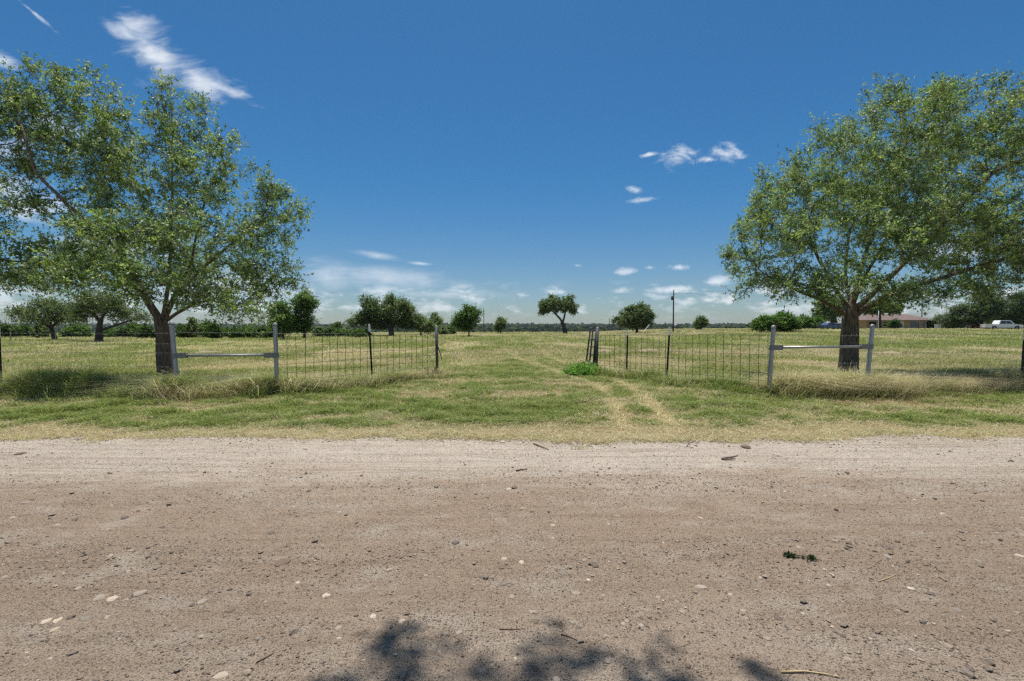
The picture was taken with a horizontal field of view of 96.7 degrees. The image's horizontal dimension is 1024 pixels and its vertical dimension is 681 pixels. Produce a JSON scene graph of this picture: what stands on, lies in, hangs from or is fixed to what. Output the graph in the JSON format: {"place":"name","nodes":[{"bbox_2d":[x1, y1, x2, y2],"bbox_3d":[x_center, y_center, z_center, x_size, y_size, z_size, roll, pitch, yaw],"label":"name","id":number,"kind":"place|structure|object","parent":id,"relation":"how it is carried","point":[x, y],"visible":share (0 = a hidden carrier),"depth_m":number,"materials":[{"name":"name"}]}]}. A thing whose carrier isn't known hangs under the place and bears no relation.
{"place":"outdoors","nodes":[
{"label":"outdoors","id":0,"kind":"place"},
{"bbox_2d":[0,433,1023,680],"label":"road","id":1,"kind":"structure","parent":0,"point":[390,517],"depth_m":2.80,"materials":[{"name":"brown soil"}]},
{"bbox_2d":[38,618,52,624],"bbox_3d":[-2.263,1.363,2.210,0.042,0.012,0.057,0,2,0],"label":"stone","id":2,"kind":"object","parent":1,"relation":"on","point":[45,621],"visible":1,"depth_m":2.20,"materials":[{"name":"beige stone"}]},
{"bbox_2d":[52,617,62,622],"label":"stone","id":3,"kind":"object","parent":1,"relation":"on","point":[57,620],"visible":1,"depth_m":2.21,"materials":[{"name":"beige stone"}]},
{"bbox_2d":[92,594,107,600],"bbox_3d":[-2.179,1.360,2.404,0.061,0.016,0.072,0,2,0],"label":"stone","id":4,"kind":"object","parent":1,"relation":"on","point":[99,597],"visible":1,"depth_m":2.40,"materials":[{"name":"beige stone"}]},
{"bbox_2d":[106,595,118,602],"bbox_3d":[-2.099,1.357,2.388,0.051,0.019,0.059,0,2,0],"label":"stone","id":5,"kind":"object","parent":1,"relation":"on","point":[112,598],"visible":1,"depth_m":2.38,"materials":[{"name":"beige stone"}]},
{"bbox_2d":[132,589,147,596],"bbox_3d":[-1.993,1.352,2.433,0.064,0.020,0.069,0,2,0],"label":"stone","id":6,"kind":"object","parent":1,"relation":"on","point":[138,593],"visible":1,"depth_m":2.42,"materials":[{"name":"beige stone"}]},
{"bbox_2d":[196,599,207,604],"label":"stone","id":7,"kind":"object","parent":1,"relation":"on","point":[202,601],"visible":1,"depth_m":2.37,"materials":[{"name":"beige stone"}]},
{"bbox_2d":[225,606,235,612],"bbox_3d":[-1.424,1.364,2.307,0.044,0.007,0.049,0,2,13],"label":"stone","id":8,"kind":"object","parent":1,"relation":"on","point":[231,609],"visible":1,"depth_m":2.30,"materials":[{"name":"beige stone"}]},
{"bbox_2d":[274,558,290,565],"bbox_3d":[-1.395,1.350,2.770,0.079,0.014,0.100,0,2,0],"label":"stone","id":9,"kind":"object","parent":1,"relation":"on","point":[280,562],"visible":1,"depth_m":2.77,"materials":[{"name":"brown stone"}]},
{"bbox_2d":[529,610,537,613],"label":"stone","id":10,"kind":"object","parent":1,"relation":"on","point":[533,612],"visible":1,"depth_m":2.27,"materials":[{"name":"beige stone"}]},
{"bbox_2d":[599,644,608,652],"bbox_3d":[0.405,1.356,2.002,0.043,0.012,0.050,0,2,0],"label":"stone","id":11,"kind":"object","parent":1,"relation":"on","point":[603,648],"visible":1,"depth_m":2.00,"materials":[{"name":"grey stone"}]},
{"bbox_2d":[604,657,611,662],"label":"stone","id":12,"kind":"object","parent":1,"relation":"on","point":[607,659],"visible":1,"depth_m":1.93,"materials":[{"name":"beige stone"}]},
{"bbox_2d":[741,444,750,448],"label":"stone","id":13,"kind":"object","parent":1,"relation":"on","point":[746,446],"visible":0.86,"depth_m":5.41,"materials":[{"name":"grey stone"}]},
{"bbox_2d":[773,615,782,620],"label":"stone","id":14,"kind":"object","parent":1,"relation":"on","point":[777,617],"visible":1,"depth_m":2.24,"materials":[{"name":"grey stone"}]},
{"bbox_2d":[782,550,818,560],"bbox_3d":[1.768,1.326,2.795,0.203,0.048,0.085,0,2,14],"label":"sprig","id":15,"kind":"object","parent":1,"relation":"on","point":[794,555],"visible":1,"depth_m":2.79,"materials":[{"name":"green plant"}]},
{"bbox_2d":[780,670,839,676],"bbox_3d":[1.212,1.357,1.857,0.223,0.008,0.022,0,2,7],"label":"twig","id":16,"kind":"object","parent":1,"relation":"on","point":[790,671],"visible":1,"depth_m":1.86,"materials":[{"name":"wood"}]},
{"bbox_2d":[880,545,892,549],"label":"stone","id":17,"kind":"object","parent":1,"relation":"on","point":[887,547],"visible":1,"depth_m":2.93,"materials":[{"name":"grey stone"}]},
{"bbox_2d":[926,591,935,595],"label":"stone","id":18,"kind":"object","parent":1,"relation":"on","point":[930,593],"visible":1,"depth_m":2.44,"materials":[{"name":"grey stone"}]},
{"bbox_2d":[964,665,974,671],"bbox_3d":[1.908,1.366,1.897,0.025,0.009,0.042,0,2,0],"label":"stone","id":19,"kind":"object","parent":1,"relation":"on","point":[970,668],"visible":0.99,"depth_m":1.89,"materials":[{"name":"beige stone"}]},
{"bbox_2d":[0,327,1023,449],"bbox_3d":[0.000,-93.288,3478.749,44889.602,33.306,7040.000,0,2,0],"label":"ground","id":20,"kind":"structure","parent":0,"point":[333,354],"depth_m":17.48,"materials":[{"name":"green plant"}]},
{"bbox_2d":[0,320,24,337],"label":"bush","id":21,"kind":"object","parent":20,"relation":"on","point":[5,329],"visible":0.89,"depth_m":66.03,"materials":[{"name":"green plant"}]},
{"bbox_2d":[15,324,32,336],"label":"bush","id":22,"kind":"object","parent":20,"relation":"on","point":[26,330],"visible":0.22,"depth_m":69.91,"materials":[{"name":"green plant"}]},
{"bbox_2d":[29,323,50,338],"bbox_3d":[-66.160,-1.217,63.991,2.646,2.523,3.307,0,2,-12],"label":"bush","id":23,"kind":"object","parent":20,"relation":"on","point":[40,329],"visible":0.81,"depth_m":63.32,"materials":[{"name":"green plant"}]},
{"bbox_2d":[1,291,90,339],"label":"oak tree","id":24,"kind":"object","parent":20,"relation":"on","point":[46,311],"visible":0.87,"depth_m":49.12,"materials":[{"name":"green plant"}]},
{"bbox_2d":[58,323,93,336],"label":"bush","id":25,"kind":"object","parent":20,"relation":"on","point":[75,329],"visible":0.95,"depth_m":65.43,"materials":[{"name":"green plant"}]},
{"bbox_2d":[62,286,153,341],"bbox_3d":[-41.170,-2.837,46.893,8.823,6.264,4.657,0,2,0],"label":"oak tree","id":26,"kind":"object","parent":20,"relation":"on","point":[97,305],"visible":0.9,"depth_m":46.63,"materials":[{"name":"green plant"}]},
{"bbox_2d":[103,326,118,337],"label":"bush","id":27,"kind":"object","parent":20,"relation":"on","point":[110,331],"visible":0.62,"depth_m":63.32,"materials":[{"name":"green plant"}]},
{"bbox_2d":[112,325,138,337],"bbox_3d":[-52.479,-1.120,62.103,2.881,2.297,2.746,0,2,9],"label":"bush","id":28,"kind":"object","parent":20,"relation":"on","point":[126,330],"visible":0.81,"depth_m":61.61,"materials":[{"name":"green plant"}]},
{"bbox_2d":[125,321,141,330],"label":"bush","id":29,"kind":"object","parent":20,"relation":"on","point":[135,326],"visible":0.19,"depth_m":65.39,"materials":[{"name":"green plant"}]},
{"bbox_2d":[0,331,269,383],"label":"wire fence","id":30,"kind":"object","parent":20,"relation":"on","point":[1,364],"visible":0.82,"depth_m":9.82,"materials":[{"name":"grey metal"}]},
{"bbox_2d":[134,322,154,338],"bbox_3d":[-48.219,-1.185,60.178,2.737,2.567,2.609,-1,2,-39],"label":"bush","id":31,"kind":"object","parent":20,"relation":"on","point":[148,330],"visible":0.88,"depth_m":59.65,"materials":[{"name":"green plant"}]},
{"bbox_2d":[0,48,314,379],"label":"oak tree","id":32,"kind":"object","parent":20,"relation":"on","point":[68,264],"visible":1,"depth_m":12.03,"materials":[{"name":"green plant"}]},
{"bbox_2d":[175,323,191,337],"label":"bush","id":33,"kind":"object","parent":20,"relation":"on","point":[179,329],"visible":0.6,"depth_m":59.37,"materials":[{"name":"green plant"}]},
{"bbox_2d":[183,316,205,337],"bbox_3d":[-41.913,-1.484,59.994,2.646,3.413,3.307,-1,2,-23],"label":"bush","id":34,"kind":"object","parent":20,"relation":"on","point":[192,324],"visible":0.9,"depth_m":59.32,"materials":[{"name":"green plant"}]},
{"bbox_2d":[198,318,210,336],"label":"bush","id":35,"kind":"object","parent":20,"relation":"on","point":[205,323],"visible":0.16,"depth_m":62.55,"materials":[{"name":"green plant"}]},
{"bbox_2d":[192,350,221,353],"bbox_3d":[-17.075,0.673,25.569,1.588,0.240,1.204,0,2,0],"label":"earth mound","id":36,"kind":"object","parent":20,"relation":"on","point":[206,351],"visible":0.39,"depth_m":25.17,"materials":[{"name":"beige soil"}]},
{"bbox_2d":[203,320,223,338],"bbox_3d":[-38.008,-1.287,58.151,2.334,2.997,2.449,1,2,28],"label":"bush","id":37,"kind":"object","parent":20,"relation":"on","point":[214,331],"visible":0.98,"depth_m":57.61,"materials":[{"name":"green plant"}]},
{"bbox_2d":[169,321,278,392],"bbox_3d":[-6.081,0.444,9.661,2.100,1.690,0.114,0,2,-12],"label":"pipe brace","id":38,"kind":"object","parent":20,"relation":"on","point":[175,355],"visible":0.91,"depth_m":9.62,"materials":[{"name":"metal"}]},
{"bbox_2d":[221,326,231,337],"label":"bush","id":39,"kind":"object","parent":20,"relation":"on","point":[225,332],"visible":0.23,"depth_m":63.63,"materials":[{"name":"green plant"}]},
{"bbox_2d":[227,325,245,338],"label":"bush","id":40,"kind":"object","parent":20,"relation":"on","point":[237,331],"visible":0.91,"depth_m":59.34,"materials":[{"name":"green plant"}]},
{"bbox_2d":[241,325,253,337],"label":"bush","id":41,"kind":"object","parent":20,"relation":"on","point":[246,330],"visible":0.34,"depth_m":61.58,"materials":[{"name":"green plant"}]},
{"bbox_2d":[251,324,267,338],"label":"bush","id":42,"kind":"object","parent":20,"relation":"on","point":[264,329],"visible":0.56,"depth_m":59.60,"materials":[{"name":"green plant"}]},
{"bbox_2d":[265,326,284,337],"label":"bush","id":43,"kind":"object","parent":20,"relation":"on","point":[268,334],"visible":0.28,"depth_m":61.36,"materials":[{"name":"green plant"}]},
{"bbox_2d":[263,299,296,339],"bbox_3d":[-28.332,-2.603,55.900,3.561,5.254,4.072,-1,2,-37],"label":"tall tree","id":44,"kind":"object","parent":20,"relation":"on","point":[284,326],"visible":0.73,"depth_m":55.26,"materials":[{"name":"green plant"}]},
{"bbox_2d":[284,288,320,337],"bbox_3d":[-26.669,-3.377,57.825,4.695,6.717,4.393,0,2,0],"label":"tall tree","id":45,"kind":"object","parent":20,"relation":"on","point":[304,307],"visible":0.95,"depth_m":57.35,"materials":[{"name":"green plant"}]},
{"bbox_2d":[310,326,324,336],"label":"bush","id":46,"kind":"object","parent":20,"relation":"on","point":[317,331],"visible":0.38,"depth_m":71.28,"materials":[{"name":"green plant"}]},
{"bbox_2d":[319,325,335,336],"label":"bush","id":47,"kind":"object","parent":20,"relation":"on","point":[327,331],"visible":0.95,"depth_m":69.58,"materials":[{"name":"green plant"}]},
{"bbox_2d":[326,321,344,328],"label":"bush","id":48,"kind":"object","parent":20,"relation":"on","point":[336,324],"visible":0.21,"depth_m":83.85,"materials":[{"name":"green plant"}]},
{"bbox_2d":[334,327,348,336],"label":"bush","id":49,"kind":"object","parent":20,"relation":"on","point":[340,332],"visible":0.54,"depth_m":73.30,"materials":[{"name":"green plant"}]},
{"bbox_2d":[344,328,356,335],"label":"bush","id":50,"kind":"object","parent":20,"relation":"on","point":[348,332],"visible":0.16,"depth_m":71.44,"materials":[{"name":"green plant"}]},
{"bbox_2d":[349,327,367,337],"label":"bush","id":51,"kind":"object","parent":20,"relation":"on","point":[359,331],"visible":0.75,"depth_m":65.64,"materials":[{"name":"green plant"}]},
{"bbox_2d":[278,324,441,381],"bbox_3d":[-3.570,0.406,11.771,0.446,1.670,4.887,1,2,33],"label":"fence","id":52,"kind":"object","parent":20,"relation":"on","point":[436,348],"visible":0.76,"depth_m":11.75,"materials":[{"name":"metal"}]},
{"bbox_2d":[343,292,438,335],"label":"oak tree","id":53,"kind":"object","parent":20,"relation":"on","point":[391,314],"visible":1,"depth_m":77.33,"materials":[{"name":"green plant"}]},
{"bbox_2d":[409,311,444,335],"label":"tree","id":54,"kind":"object","parent":20,"relation":"on","point":[437,319],"visible":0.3,"depth_m":81.51,"materials":[{"name":"green plant"}]},
{"bbox_2d":[438,325,450,334],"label":"bush","id":55,"kind":"object","parent":20,"relation":"on","point":[443,330],"visible":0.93,"depth_m":94.09,"materials":[{"name":"green plant"}]},
{"bbox_2d":[446,325,456,334],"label":"bush","id":56,"kind":"object","parent":20,"relation":"on","point":[452,331],"visible":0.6,"depth_m":99.34,"materials":[{"name":"green plant"}]},
{"bbox_2d":[449,303,484,336],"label":"tree","id":57,"kind":"object","parent":20,"relation":"on","point":[465,319],"visible":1,"depth_m":71.57,"materials":[{"name":"green plant"}]},
{"bbox_2d":[4,322,969,332],"bbox_3d":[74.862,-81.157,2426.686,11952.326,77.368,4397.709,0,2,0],"label":"woodland","id":58,"kind":"object","parent":20,"relation":"on","point":[540,327],"visible":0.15,"depth_m":1592.32,"materials":[{"name":"green plant"}]},
{"bbox_2d":[491,315,507,333],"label":"tree","id":59,"kind":"object","parent":20,"relation":"on","point":[500,325],"visible":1,"depth_m":119.10,"materials":[{"name":"green plant"}]},
{"bbox_2d":[0,356,1023,404],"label":"tall grass","id":60,"kind":"structure","parent":20,"relation":"on","point":[811,384],"depth_m":9.78,"materials":[{"name":"green plant"}]},
{"bbox_2d":[1,328,1023,382],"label":"pasture","id":61,"kind":"structure","parent":20,"relation":"on","point":[70,348],"depth_m":28.19,"materials":[{"name":"green plant"}]},
{"bbox_2d":[537,293,579,332],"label":"oak tree","id":62,"kind":"object","parent":20,"relation":"on","point":[565,305],"visible":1,"depth_m":117.17,"materials":[{"name":"green plant"}]},
{"bbox_2d":[557,359,607,375],"bbox_3d":[2.147,0.868,14.018,1.408,0.570,1.459,1,2,41],"label":"weed","id":63,"kind":"object","parent":20,"relation":"on","point":[581,369],"visible":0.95,"depth_m":13.84,"materials":[{"name":"green plant"}]},
{"bbox_2d":[599,349,611,353],"bbox_3d":[5.374,0.640,26.526,1.078,0.234,0.835,0,2,0],"label":"earth mound","id":64,"kind":"object","parent":20,"relation":"on","point":[604,350],"visible":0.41,"depth_m":26.35,"materials":[{"name":"beige soil"}]},
{"bbox_2d":[610,301,657,332],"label":"oak tree","id":65,"kind":"object","parent":20,"relation":"on","point":[640,315],"visible":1,"depth_m":103.78,"materials":[{"name":"green plant"}]},
{"bbox_2d":[638,349,658,352],"bbox_3d":[7.984,0.618,26.555,1.658,0.250,0.866,0,2,0],"label":"earth mound","id":66,"kind":"object","parent":20,"relation":"on","point":[652,350],"visible":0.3,"depth_m":26.41,"materials":[{"name":"beige soil"}]},
{"bbox_2d":[643,290,673,331],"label":"utility pole","id":67,"kind":"object","parent":20,"relation":"on","point":[672,297],"visible":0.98,"depth_m":103.69,"materials":[{"name":"brown wood"}]},
{"bbox_2d":[674,289,798,295],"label":"power line","id":68,"kind":"object","parent":67,"relation":"attached to","point":[734,292],"visible":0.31,"depth_m":111.94,"materials":[{"name":"metal"}]},
{"bbox_2d":[595,327,767,389],"bbox_3d":[4.095,0.431,12.073,0.151,1.600,5.428,-1,2,-32],"label":"fence","id":69,"kind":"object","parent":20,"relation":"on","point":[614,348],"visible":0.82,"depth_m":12.02,"materials":[{"name":"metal"}]},
{"bbox_2d":[586,329,595,363],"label":"pipe gate","id":70,"kind":"structure","parent":69,"relation":"attached to","point":[591,346],"depth_m":16.11,"materials":[{"name":"metal"}]},
{"bbox_2d":[693,314,708,329],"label":"tree","id":71,"kind":"object","parent":20,"relation":"on","point":[700,322],"visible":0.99,"depth_m":124.42,"materials":[{"name":"green plant"}]},
{"bbox_2d":[750,310,803,331],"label":"bush","id":72,"kind":"object","parent":20,"relation":"on","point":[781,320],"visible":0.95,"depth_m":78.91,"materials":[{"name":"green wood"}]},
{"bbox_2d":[796,313,817,328],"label":"bush","id":73,"kind":"object","parent":20,"relation":"on","point":[809,322],"visible":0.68,"depth_m":99.06,"materials":[{"name":"green plant"}]},
{"bbox_2d":[808,314,826,328],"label":"bush","id":74,"kind":"object","parent":20,"relation":"on","point":[819,320],"visible":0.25,"depth_m":102.68,"materials":[{"name":"green plant"}]},
{"bbox_2d":[767,324,874,390],"bbox_3d":[6.697,0.467,9.865,2.461,1.648,0.112,0,2,-5],"label":"pipe brace","id":75,"kind":"object","parent":20,"relation":"on","point":[869,346],"visible":0.93,"depth_m":9.81,"materials":[{"name":"metal"}]},
{"bbox_2d":[809,296,847,322],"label":"leafy tree","id":76,"kind":"object","parent":20,"relation":"on","point":[827,313],"visible":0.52,"depth_m":117.00,"materials":[{"name":"green plant"}]},
{"bbox_2d":[818,323,840,328],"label":"blue car","id":77,"kind":"object","parent":20,"relation":"on","point":[827,325],"visible":0.76,"depth_m":96.16,"materials":[{"name":"paint"}]},
{"bbox_2d":[716,61,1023,371],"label":"oak tree","id":78,"kind":"object","parent":20,"relation":"on","point":[932,225],"visible":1,"depth_m":13.13,"materials":[{"name":"green plant"}]},
{"bbox_2d":[862,299,904,328],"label":"leafy tree","id":79,"kind":"object","parent":20,"relation":"on","point":[874,311],"visible":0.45,"depth_m":114.79,"materials":[{"name":"green plant"}]},
{"bbox_2d":[838,314,933,328],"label":"ranch house","id":80,"kind":"structure","parent":20,"relation":"on","point":[908,321],"depth_m":121.91,"materials":[{"name":"beige brick"}]},
{"bbox_2d":[868,321,876,327],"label":"window","id":81,"kind":"structure","parent":80,"relation":"in","point":[869,322],"depth_m":121.87,"materials":[{"name":"black glass"}]},
{"bbox_2d":[909,321,919,327],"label":"window","id":82,"kind":"structure","parent":80,"relation":"in","point":[912,324],"depth_m":121.87,"materials":[{"name":"grey glass"}]},
{"bbox_2d":[757,324,1018,331],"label":"field fence","id":83,"kind":"object","parent":20,"relation":"on","point":[814,328],"visible":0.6,"depth_m":83.28,"materials":[{"name":"grey metal"}]},
{"bbox_2d":[884,318,902,328],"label":"bush","id":84,"kind":"object","parent":20,"relation":"on","point":[895,323],"visible":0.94,"depth_m":116.03,"materials":[{"name":"green plant"}]},
{"bbox_2d":[777,329,1023,376],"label":"wire fence","id":85,"kind":"object","parent":20,"relation":"on","point":[1022,362],"visible":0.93,"depth_m":10.40,"materials":[{"name":"grey metal"}]},
{"bbox_2d":[927,319,941,327],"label":"bush","id":86,"kind":"object","parent":20,"relation":"on","point":[930,323],"visible":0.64,"depth_m":121.27,"materials":[{"name":"green plant"}]},
{"bbox_2d":[940,321,965,328],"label":"bush","id":87,"kind":"object","parent":20,"relation":"on","point":[953,327],"visible":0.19,"depth_m":102.70,"materials":[{"name":"green plant"}]},
{"bbox_2d":[930,289,1010,328],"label":"cedar tree","id":88,"kind":"object","parent":20,"relation":"on","point":[965,315],"visible":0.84,"depth_m":98.01,"materials":[{"name":"green plant"}]},
{"bbox_2d":[984,314,1013,328],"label":"bush","id":89,"kind":"object","parent":20,"relation":"on","point":[991,321],"visible":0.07,"depth_m":104.03,"materials":[{"name":"green plant"}]},
{"bbox_2d":[980,320,1023,329],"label":"pickup truck","id":90,"kind":"object","parent":20,"relation":"on","point":[1009,324],"visible":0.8,"depth_m":89.18,"materials":[{"name":"white paint"}]},
{"bbox_2d":[995,290,1023,324],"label":"cedar tree","id":91,"kind":"object","parent":20,"relation":"on","point":[1017,318],"visible":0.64,"depth_m":101.12,"materials":[{"name":"green plant"}]},
{"bbox_2d":[0,0,1023,324],"label":"sky","id":92,"kind":"structure","parent":0,"point":[499,157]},
{"bbox_2d":[532,665,538,671],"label":"stone","id":93,"kind":"object","parent":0,"point":[535,668],"visible":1,"depth_m":1.88,"materials":[{"name":"grey stone"}]}
]}

